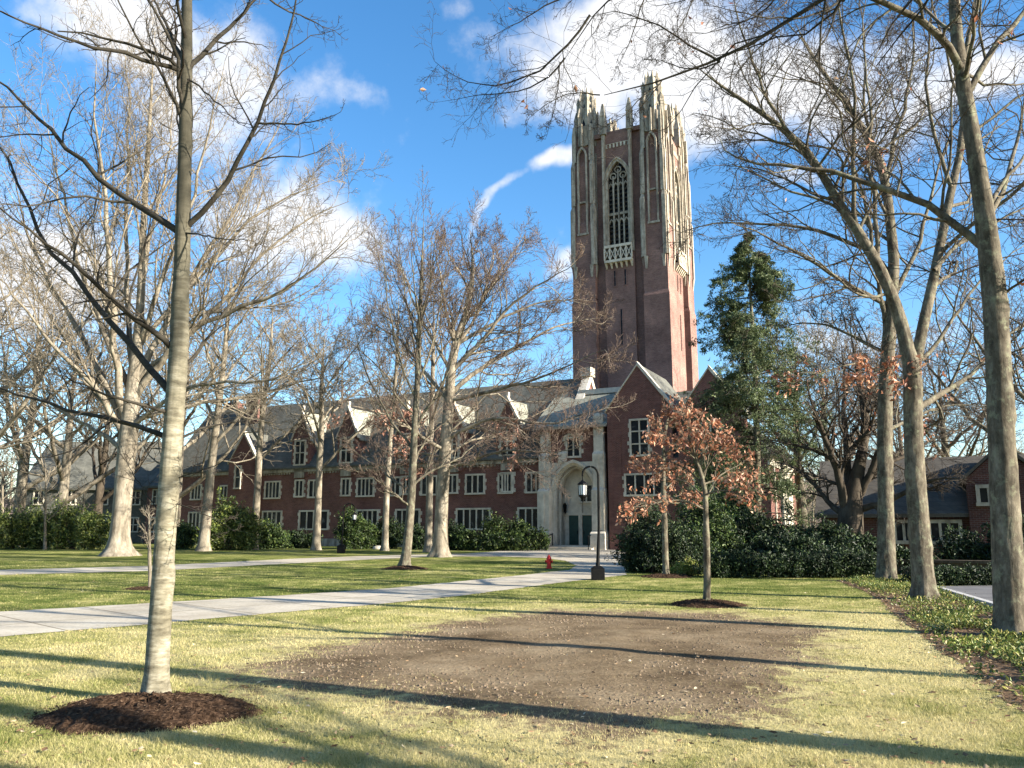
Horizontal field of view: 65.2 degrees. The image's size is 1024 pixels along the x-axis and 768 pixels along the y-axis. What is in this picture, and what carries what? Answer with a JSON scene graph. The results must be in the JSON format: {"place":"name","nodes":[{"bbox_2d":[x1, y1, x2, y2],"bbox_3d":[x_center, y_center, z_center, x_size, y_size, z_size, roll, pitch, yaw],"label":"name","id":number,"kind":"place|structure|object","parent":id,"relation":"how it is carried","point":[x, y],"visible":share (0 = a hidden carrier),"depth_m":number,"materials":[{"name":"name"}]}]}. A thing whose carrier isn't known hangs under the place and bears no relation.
{"place":"outdoors","nodes":[
{"label":"outdoors","id":0,"kind":"place"},
{"bbox_2d":[0,549,625,636],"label":"path","id":1,"kind":"structure","parent":0,"point":[20,622],"depth_m":17.85,"materials":[{"name":"concrete"}]},
{"bbox_2d":[0,543,1023,767],"bbox_3d":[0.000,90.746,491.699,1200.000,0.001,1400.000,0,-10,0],"label":"lawn","id":2,"kind":"structure","parent":0,"point":[60,556],"depth_m":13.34,"materials":[{"name":"green plant"}]},
{"bbox_2d":[0,449,27,515],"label":"sapling","id":3,"kind":"object","parent":2,"relation":"on","point":[2,495],"visible":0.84,"depth_m":69.38,"materials":[{"name":"brown plant"}]},
{"bbox_2d":[0,497,53,548],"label":"evergreen bush","id":4,"kind":"object","parent":2,"relation":"on","point":[18,529],"visible":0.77,"depth_m":64.85,"materials":[{"name":"green plant"}]},
{"bbox_2d":[30,453,69,549],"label":"sapling","id":5,"kind":"object","parent":2,"relation":"on","point":[44,504],"visible":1,"depth_m":64.06,"materials":[{"name":"brown plant"}]},
{"bbox_2d":[0,174,117,466],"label":"bare tree","id":6,"kind":"object","parent":2,"relation":"on","point":[5,427],"visible":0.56,"depth_m":61.70,"materials":[{"name":"brown plant"}]},
{"bbox_2d":[28,493,111,549],"bbox_3d":[-35.121,11.211,64.746,7.299,4.759,4.406,-2,-11,12],"label":"evergreen bush","id":7,"kind":"object","parent":2,"relation":"on","point":[68,529],"visible":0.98,"depth_m":63.87,"materials":[{"name":"green plant"}]},
{"bbox_2d":[25,441,161,542],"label":"hall","id":8,"kind":"structure","parent":2,"relation":"on","point":[82,462],"depth_m":96.70,"materials":[{"name":"brick"}]},
{"bbox_2d":[0,216,208,539],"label":"bare tree","id":9,"kind":"object","parent":2,"relation":"on","point":[27,487],"visible":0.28,"depth_m":78.43,"materials":[{"name":"brown plant"}]},
{"bbox_2d":[25,283,214,516],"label":"bare tree","id":10,"kind":"object","parent":2,"relation":"on","point":[103,460],"visible":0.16,"depth_m":86.98,"materials":[{"name":"brown plant"}]},
{"bbox_2d":[0,279,241,547],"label":"bare tree","id":11,"kind":"object","parent":2,"relation":"on","point":[63,467],"visible":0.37,"depth_m":69.92,"materials":[{"name":"beige plant"}]},
{"bbox_2d":[4,690,276,736],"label":"mulch","id":12,"kind":"object","parent":2,"relation":"on","point":[127,712],"visible":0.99,"depth_m":6.73,"materials":[{"name":"brown plant"}]},
{"bbox_2d":[136,503,155,586],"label":"sapling","id":13,"kind":"object","parent":2,"relation":"on","point":[148,546],"visible":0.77,"depth_m":21.89,"materials":[{"name":"beige plant"}]},
{"bbox_2d":[142,470,159,542],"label":"brick annex","id":14,"kind":"object","parent":2,"relation":"on","point":[152,493],"visible":0.16,"depth_m":93.22,"materials":[{"name":"brick"}]},
{"bbox_2d":[0,0,347,692],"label":"young tree","id":15,"kind":"object","parent":2,"relation":"on","point":[156,676],"visible":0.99,"depth_m":8.17,"materials":[{"name":"grey plant"}]},
{"bbox_2d":[175,518,198,548],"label":"evergreen bush","id":16,"kind":"object","parent":2,"relation":"on","point":[185,535],"visible":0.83,"depth_m":64.48,"materials":[{"name":"green plant"}]},
{"bbox_2d":[77,242,303,525],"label":"bare tree","id":17,"kind":"object","parent":2,"relation":"on","point":[187,490],"visible":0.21,"depth_m":73.40,"materials":[{"name":"brown plant"}]},
{"bbox_2d":[0,0,401,556],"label":"old oak","id":18,"kind":"object","parent":2,"relation":"on","point":[119,542],"visible":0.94,"depth_m":50.59,"materials":[{"name":"beige plant"}]},
{"bbox_2d":[0,554,458,574],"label":"footpath","id":19,"kind":"structure","parent":2,"relation":"on","point":[140,568],"depth_m":35.51,"materials":[{"name":"concrete"}]},
{"bbox_2d":[193,487,267,549],"bbox_3d":[-21.858,10.527,62.226,5.482,5.097,3.682,4,-11,-19],"label":"evergreen bush","id":20,"kind":"object","parent":2,"relation":"on","point":[244,536],"visible":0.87,"depth_m":61.45,"materials":[{"name":"green plant"}]},
{"bbox_2d":[131,192,352,550],"bbox_3d":[-21.997,-1.405,62.359,15.178,28.339,18.576,6,-12,-30],"label":"pale tree","id":21,"kind":"object","parent":2,"relation":"on","point":[203,543],"visible":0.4,"depth_m":60.55,"materials":[{"name":"beige plant"}]},
{"bbox_2d":[258,515,295,548],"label":"evergreen bush","id":22,"kind":"object","parent":2,"relation":"on","point":[277,537],"visible":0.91,"depth_m":65.46,"materials":[{"name":"green plant"}]},
{"bbox_2d":[195,262,363,549],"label":"pale tree","id":23,"kind":"object","parent":2,"relation":"on","point":[258,478],"visible":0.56,"depth_m":64.52,"materials":[{"name":"beige plant"}]},
{"bbox_2d":[286,528,323,547],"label":"evergreen bush","id":24,"kind":"object","parent":2,"relation":"on","point":[299,539],"visible":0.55,"depth_m":68.29,"materials":[{"name":"green plant"}]},
{"bbox_2d":[219,288,426,549],"bbox_3d":[-14.645,2.810,63.788,16.943,20.529,13.006,0,-10,0],"label":"pale tree","id":25,"kind":"object","parent":2,"relation":"on","point":[316,537],"visible":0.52,"depth_m":63.17,"materials":[{"name":"beige plant"}]},
{"bbox_2d":[337,503,356,552],"bbox_3d":[-11.131,9.756,54.128,1.218,3.348,0.480,0,-10,0],"label":"lamp post","id":26,"kind":"object","parent":2,"relation":"on","point":[341,547],"visible":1,"depth_m":54.06,"materials":[{"name":"black metal"}]},
{"bbox_2d":[263,282,436,405],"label":"bare tree","id":27,"kind":"object","parent":2,"relation":"on","point":[298,344],"visible":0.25,"depth_m":100.43,"materials":[{"name":"brown plant"}]},
{"bbox_2d":[332,505,381,548],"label":"evergreen bush","id":28,"kind":"object","parent":2,"relation":"on","point":[357,534],"visible":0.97,"depth_m":64.80,"materials":[{"name":"green plant"}]},
{"bbox_2d":[365,513,404,548],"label":"evergreen bush","id":29,"kind":"object","parent":2,"relation":"on","point":[394,529],"visible":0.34,"depth_m":66.49,"materials":[{"name":"green plant"}]},
{"bbox_2d":[379,565,429,569],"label":"mulch","id":30,"kind":"object","parent":2,"relation":"on","point":[404,567],"visible":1,"depth_m":32.08,"materials":[{"name":"brown soil"}]},
{"bbox_2d":[329,242,486,550],"bbox_3d":[-7.979,0.738,62.538,12.375,24.154,13.583,0,-10,0],"label":"pale tree","id":31,"kind":"object","parent":2,"relation":"on","point":[385,538],"visible":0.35,"depth_m":61.64,"materials":[{"name":"beige plant"}]},
{"bbox_2d":[331,165,496,565],"bbox_3d":[-4.729,-0.908,36.620,8.044,18.184,6.482,0,-10,0],"label":"slim tree","id":32,"kind":"object","parent":2,"relation":"on","point":[405,556],"visible":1,"depth_m":36.73,"materials":[{"name":"brown plant"}]},
{"bbox_2d":[395,523,433,548],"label":"evergreen bush","id":33,"kind":"object","parent":2,"relation":"on","point":[418,539],"visible":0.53,"depth_m":64.45,"materials":[{"name":"green plant"}]},
{"bbox_2d":[352,216,533,551],"bbox_3d":[-5.196,0.396,57.722,13.870,23.115,14.800,0,-10,0],"label":"pale tree","id":34,"kind":"object","parent":2,"relation":"on","point":[429,516],"visible":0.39,"depth_m":57.86,"materials":[{"name":"beige plant"}]},
{"bbox_2d":[448,518,467,549],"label":"evergreen bush","id":35,"kind":"object","parent":2,"relation":"on","point":[455,530],"visible":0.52,"depth_m":61.62,"materials":[{"name":"green plant"}]},
{"bbox_2d":[324,187,638,556],"bbox_3d":[-1.801,-1.075,48.035,18.239,22.560,13.016,0,-10,0],"label":"spreading oak","id":36,"kind":"object","parent":2,"relation":"on","point":[440,547],"visible":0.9,"depth_m":47.91,"materials":[{"name":"brown plant"}]},
{"bbox_2d":[180,361,805,549],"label":"college hall","id":37,"kind":"structure","parent":2,"relation":"on","point":[475,495],"depth_m":69.97,"materials":[{"name":"brick"}]},
{"bbox_2d":[233,465,242,488],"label":"window","id":38,"kind":"structure","parent":37,"relation":"in","point":[237,483],"depth_m":81.64,"materials":[{"name":"stone"}]},
{"bbox_2d":[260,511,282,527],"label":"window","id":39,"kind":"structure","parent":37,"relation":"in","point":[277,516],"depth_m":79.55,"materials":[{"name":"glass"}]},
{"bbox_2d":[263,481,281,498],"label":"window","id":40,"kind":"structure","parent":37,"relation":"in","point":[272,489],"depth_m":80.16,"materials":[{"name":"stone"}]},
{"bbox_2d":[293,479,305,497],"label":"window","id":41,"kind":"structure","parent":37,"relation":"in","point":[299,488],"depth_m":78.65,"materials":[{"name":"stone"}]},
{"bbox_2d":[293,440,307,465],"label":"window","id":42,"kind":"structure","parent":37,"relation":"in","point":[300,453],"depth_m":79.17,"materials":[{"name":"stone"}]},
{"bbox_2d":[297,510,330,529],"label":"window","id":43,"kind":"structure","parent":37,"relation":"in","point":[305,518],"depth_m":77.42,"materials":[{"name":"stone"}]},
{"bbox_2d":[340,478,351,495],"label":"window","id":44,"kind":"structure","parent":37,"relation":"in","point":[345,485],"depth_m":76.11,"materials":[{"name":"stone"}]},
{"bbox_2d":[339,437,353,463],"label":"window","id":45,"kind":"structure","parent":37,"relation":"in","point":[345,458],"depth_m":76.56,"materials":[{"name":"stone"}]},
{"bbox_2d":[355,477,376,496],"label":"window","id":46,"kind":"structure","parent":37,"relation":"in","point":[364,488],"depth_m":75.04,"materials":[{"name":"stone"}]},
{"bbox_2d":[355,509,380,527],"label":"window","id":47,"kind":"structure","parent":37,"relation":"in","point":[372,514],"depth_m":74.26,"materials":[{"name":"stone"}]},
{"bbox_2d":[394,509,421,529],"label":"window","id":48,"kind":"structure","parent":37,"relation":"in","point":[400,514],"depth_m":72.54,"materials":[{"name":"stone"}]},
{"bbox_2d":[419,475,436,495],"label":"window","id":49,"kind":"structure","parent":37,"relation":"in","point":[423,483],"depth_m":72.04,"materials":[{"name":"stone"}]},
{"bbox_2d":[449,474,459,493],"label":"window","id":50,"kind":"structure","parent":37,"relation":"in","point":[453,481],"depth_m":70.72,"materials":[{"name":"stone"}]},
{"bbox_2d":[454,508,492,529],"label":"window","id":51,"kind":"structure","parent":37,"relation":"in","point":[471,518],"depth_m":69.35,"materials":[{"name":"glass"}]},
{"bbox_2d":[464,473,486,494],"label":"window","id":52,"kind":"structure","parent":37,"relation":"in","point":[474,483],"depth_m":69.76,"materials":[{"name":"stone"}]},
{"bbox_2d":[496,472,514,493],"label":"window","id":53,"kind":"structure","parent":37,"relation":"in","point":[498,479],"depth_m":68.46,"materials":[{"name":"stone"}]},
{"bbox_2d":[498,426,516,455],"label":"window","id":54,"kind":"structure","parent":37,"relation":"in","point":[508,452],"depth_m":68.81,"materials":[{"name":"stone"}]},
{"bbox_2d":[516,507,536,529],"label":"window","id":55,"kind":"structure","parent":37,"relation":"in","point":[528,514],"depth_m":66.97,"materials":[{"name":"glass"}]},
{"bbox_2d":[524,472,538,492],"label":"window","id":56,"kind":"structure","parent":37,"relation":"in","point":[528,489],"depth_m":67.33,"materials":[{"name":"stone"}]},
{"bbox_2d":[569,515,578,544],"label":"door","id":57,"kind":"structure","parent":37,"relation":"in","point":[573,520],"depth_m":66.13,"materials":[{"name":"green paint"}]},
{"bbox_2d":[564,437,583,457],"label":"window","id":58,"kind":"structure","parent":37,"relation":"in","point":[574,453],"depth_m":65.84,"materials":[{"name":"stone"}]},
{"bbox_2d":[583,515,591,544],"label":"door","id":59,"kind":"structure","parent":37,"relation":"in","point":[587,519],"depth_m":65.63,"materials":[{"name":"green paint"}]},
{"bbox_2d":[627,418,651,456],"bbox_3d":[10.040,4.207,63.021,2.038,3.000,0.200,-5,-11,27],"label":"window","id":60,"kind":"structure","parent":37,"relation":"in","point":[636,427],"depth_m":63.09,"materials":[{"name":"glass"}]},
{"bbox_2d":[622,472,667,496],"bbox_3d":[10.306,7.823,62.228,3.669,1.800,0.200,-5,-11,27],"label":"window","id":61,"kind":"structure","parent":37,"relation":"in","point":[637,481],"depth_m":62.44,"materials":[{"name":"stone"}]},
{"bbox_2d":[450,509,550,550],"bbox_3d":[-0.962,11.073,60.224,7.875,3.376,3.510,0,-10,0],"label":"evergreen bush","id":62,"kind":"object","parent":2,"relation":"on","point":[508,537],"visible":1,"depth_m":60.30,"materials":[{"name":"green plant"}]},
{"bbox_2d":[0,572,1023,767],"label":"fallen leaves","id":63,"kind":"object","parent":2,"relation":"on","point":[645,750],"visible":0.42,"depth_m":7.73,"materials":[{"name":"brown plant"}]},
{"bbox_2d":[0,431,1023,526],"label":"woods","id":64,"kind":"object","parent":2,"relation":"on","point":[12,483],"visible":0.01,"depth_m":143.52,"materials":[{"name":"beige plant"}]},
{"bbox_2d":[176,606,868,767],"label":"bare soil","id":65,"kind":"structure","parent":2,"relation":"on","point":[609,646],"depth_m":8.91,"materials":[{"name":"brown soil"}]},
{"bbox_2d":[578,466,604,579],"bbox_3d":[2.536,4.467,25.830,0.812,3.663,0.400,0,-10,0],"label":"lamp post","id":66,"kind":"object","parent":2,"relation":"on","point":[597,571],"visible":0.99,"depth_m":25.82,"materials":[{"name":"black metal"}]},
{"bbox_2d":[604,491,702,572],"bbox_3d":[5.342,5.586,30.174,3.203,3.152,3.701,4,-11,-23],"label":"yew bush","id":67,"kind":"object","parent":2,"relation":"on","point":[640,549],"visible":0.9,"depth_m":29.75,"materials":[{"name":"green plant"}]},
{"bbox_2d":[621,391,702,573],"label":"oak sapling","id":68,"kind":"object","parent":2,"relation":"on","point":[665,556],"visible":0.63,"depth_m":27.60,"materials":[{"name":"brown plant"}]},
{"bbox_2d":[641,573,694,577],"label":"mulch","id":69,"kind":"object","parent":2,"relation":"on","point":[661,575],"visible":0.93,"depth_m":26.71,"materials":[{"name":"brown soil"}]},
{"bbox_2d":[669,555,701,575],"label":"shrub","id":70,"kind":"object","parent":2,"relation":"on","point":[683,568],"visible":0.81,"depth_m":27.58,"materials":[{"name":"green plant"}]},
{"bbox_2d":[615,395,771,599],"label":"oak sapling","id":71,"kind":"object","parent":2,"relation":"on","point":[694,442],"visible":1,"depth_m":17.54,"materials":[{"name":"brown plant"}]},
{"bbox_2d":[665,598,750,608],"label":"mulch","id":72,"kind":"object","parent":2,"relation":"on","point":[707,603],"visible":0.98,"depth_m":16.76,"materials":[{"name":"brown plant"}]},
{"bbox_2d":[669,475,766,565],"bbox_3d":[8.390,5.668,33.035,3.399,4.110,8.164,-5,-11,26],"label":"yew bush","id":73,"kind":"object","parent":2,"relation":"on","point":[721,534],"visible":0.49,"depth_m":31.86,"materials":[{"name":"green plant"}]},
{"bbox_2d":[414,0,1023,201],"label":"roadside tree","id":74,"kind":"object","parent":2,"relation":"on","point":[813,5],"visible":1,"depth_m":10.26,"materials":[{"name":"brown plant"}]},
{"bbox_2d":[656,233,837,529],"bbox_3d":[14.235,0.313,46.404,12.301,19.637,11.033,0,-10,0],"label":"hemlock","id":75,"kind":"object","parent":2,"relation":"on","point":[738,338],"visible":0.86,"depth_m":46.07,"materials":[{"name":"green plant"}]},
{"bbox_2d":[721,502,813,570],"bbox_3d":[10.568,6.159,32.030,5.325,2.897,5.797,0,-10,0],"label":"rhododendron","id":76,"kind":"object","parent":2,"relation":"on","point":[757,526],"visible":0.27,"depth_m":32.64,"materials":[{"name":"green plant"}]},
{"bbox_2d":[690,544,901,577],"bbox_3d":[9.535,5.968,26.893,7.199,1.221,1.315,0,-10,0],"label":"hedge","id":77,"kind":"object","parent":2,"relation":"on","point":[733,564],"visible":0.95,"depth_m":26.62,"materials":[{"name":"green plant"}]},
{"bbox_2d":[753,510,876,575],"bbox_3d":[11.883,5.969,30.095,4.386,2.481,5.658,-8,-13,38],"label":"rhododendron","id":78,"kind":"object","parent":2,"relation":"on","point":[835,537],"visible":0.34,"depth_m":29.68,"materials":[{"name":"green plant"}]},
{"bbox_2d":[737,293,897,528],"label":"bare tree","id":79,"kind":"object","parent":2,"relation":"on","point":[801,504],"visible":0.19,"depth_m":61.47,"materials":[{"name":"beige plant"}]},
{"bbox_2d":[725,296,934,482],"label":"bare tree","id":80,"kind":"object","parent":2,"relation":"on","point":[821,392],"visible":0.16,"depth_m":74.94,"materials":[{"name":"beige plant"}]},
{"bbox_2d":[759,315,986,538],"bbox_3d":[15.982,2.158,33.236,11.331,10.945,7.588,0,-10,0],"label":"multistem tree","id":81,"kind":"object","parent":2,"relation":"on","point":[852,486],"visible":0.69,"depth_m":32.91,"materials":[{"name":"brown plant"}]},
{"bbox_2d":[863,528,910,573],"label":"rhododendron","id":82,"kind":"object","parent":2,"relation":"on","point":[902,552],"visible":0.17,"depth_m":29.06,"materials":[{"name":"green plant"}]},
{"bbox_2d":[808,330,1023,486],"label":"bare tree","id":83,"kind":"object","parent":2,"relation":"on","point":[960,453],"visible":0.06,"depth_m":84.96,"materials":[{"name":"brown plant"}]},
{"bbox_2d":[814,454,1023,554],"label":"brick house","id":84,"kind":"structure","parent":2,"relation":"on","point":[969,508],"depth_m":35.25,"materials":[{"name":"red brick"}]},
{"bbox_2d":[895,520,908,543],"bbox_3d":[17.294,6.523,35.287,0.960,1.050,0.200,-5,-11,27],"label":"window","id":85,"kind":"structure","parent":84,"relation":"in","point":[901,537],"depth_m":35.34,"materials":[{"name":"glass"}]},
{"bbox_2d":[930,520,963,543],"bbox_3d":[18.717,6.393,34.573,1.410,1.050,0.200,-5,-11,27],"label":"window","id":86,"kind":"structure","parent":84,"relation":"in","point":[936,526],"depth_m":34.64,"materials":[{"name":"stone"}]},
{"bbox_2d":[975,484,989,505],"bbox_3d":[20.051,4.672,33.625,1.010,0.900,0.200,-5,-11,27],"label":"window","id":87,"kind":"structure","parent":84,"relation":"in","point":[982,490],"depth_m":33.73,"materials":[{"name":"stone"}]},
{"bbox_2d":[824,256,1023,457],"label":"bare tree","id":88,"kind":"object","parent":2,"relation":"on","point":[950,445],"visible":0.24,"depth_m":57.72,"materials":[{"name":"brown plant"}]},
{"bbox_2d":[837,580,1023,711],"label":"planting bed","id":89,"kind":"object","parent":2,"relation":"on","point":[1001,667],"visible":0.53,"depth_m":10.08,"materials":[{"name":"green plant"}]},
{"bbox_2d":[655,0,1023,600],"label":"tall tree","id":90,"kind":"object","parent":89,"relation":"on","point":[912,356],"visible":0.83,"depth_m":20.10,"materials":[{"name":"brown plant"}]},
{"bbox_2d":[658,0,1023,578],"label":"tall tree","id":91,"kind":"object","parent":89,"relation":"on","point":[886,566],"visible":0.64,"depth_m":26.51,"materials":[{"name":"brown plant"}]},
{"bbox_2d":[690,0,1023,638],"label":"tall tree","id":92,"kind":"object","parent":89,"relation":"on","point":[1007,557],"visible":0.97,"depth_m":13.31,"materials":[{"name":"brown plant"}]},
{"bbox_2d":[841,574,1023,698],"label":"ground cover","id":93,"kind":"object","parent":89,"relation":"on","point":[949,618],"visible":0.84,"depth_m":13.05,"materials":[{"name":"green plant"}]},
{"bbox_2d":[863,229,1023,453],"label":"bare tree","id":94,"kind":"object","parent":2,"relation":"on","point":[1016,365],"visible":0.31,"depth_m":51.24,"materials":[{"name":"brown plant"}]},
{"bbox_2d":[896,559,990,573],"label":"garden wall","id":95,"kind":"structure","parent":2,"relation":"on","point":[961,563],"depth_m":28.04,"materials":[{"name":"brown brick"}]},
{"bbox_2d":[896,562,991,585],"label":"hedge","id":96,"kind":"object","parent":2,"relation":"on","point":[973,575],"visible":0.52,"depth_m":23.01,"materials":[{"name":"green plant"}]},
{"bbox_2d":[931,523,987,559],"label":"rhododendron","id":97,"kind":"object","parent":2,"relation":"on","point":[955,551],"visible":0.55,"depth_m":30.25,"materials":[{"name":"green plant"}]},
{"bbox_2d":[938,586,992,608],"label":"kerb","id":98,"kind":"structure","parent":2,"relation":"on","point":[988,602],"depth_m":17.95,"materials":[{"name":"concrete"}]},
{"bbox_2d":[964,513,1023,559],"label":"rhododendron","id":99,"kind":"object","parent":2,"relation":"on","point":[986,555],"visible":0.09,"depth_m":30.07,"materials":[{"name":"green plant"}]},
{"bbox_2d":[0,0,1023,497],"label":"sky","id":100,"kind":"structure","parent":0,"point":[376,71],"materials":[{"name":"blue"}]},
{"bbox_2d":[570,70,698,391],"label":"bell tower","id":101,"kind":"structure","parent":0,"point":[620,228],"depth_m":91.61,"materials":[{"name":"brick"}]},
{"bbox_2d":[604,156,630,245],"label":"belfry window","id":102,"kind":"structure","parent":101,"relation":"in","point":[618,232],"depth_m":92.37,"materials":[{"name":"stone"}]},
{"bbox_2d":[673,166,681,251],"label":"belfry window","id":103,"kind":"structure","parent":101,"relation":"in","point":[677,179],"depth_m":95.49,"materials":[{"name":"stone"}]},
{"bbox_2d":[942,585,992,600],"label":"road","id":104,"kind":"structure","parent":0,"point":[983,591],"depth_m":21.07,"materials":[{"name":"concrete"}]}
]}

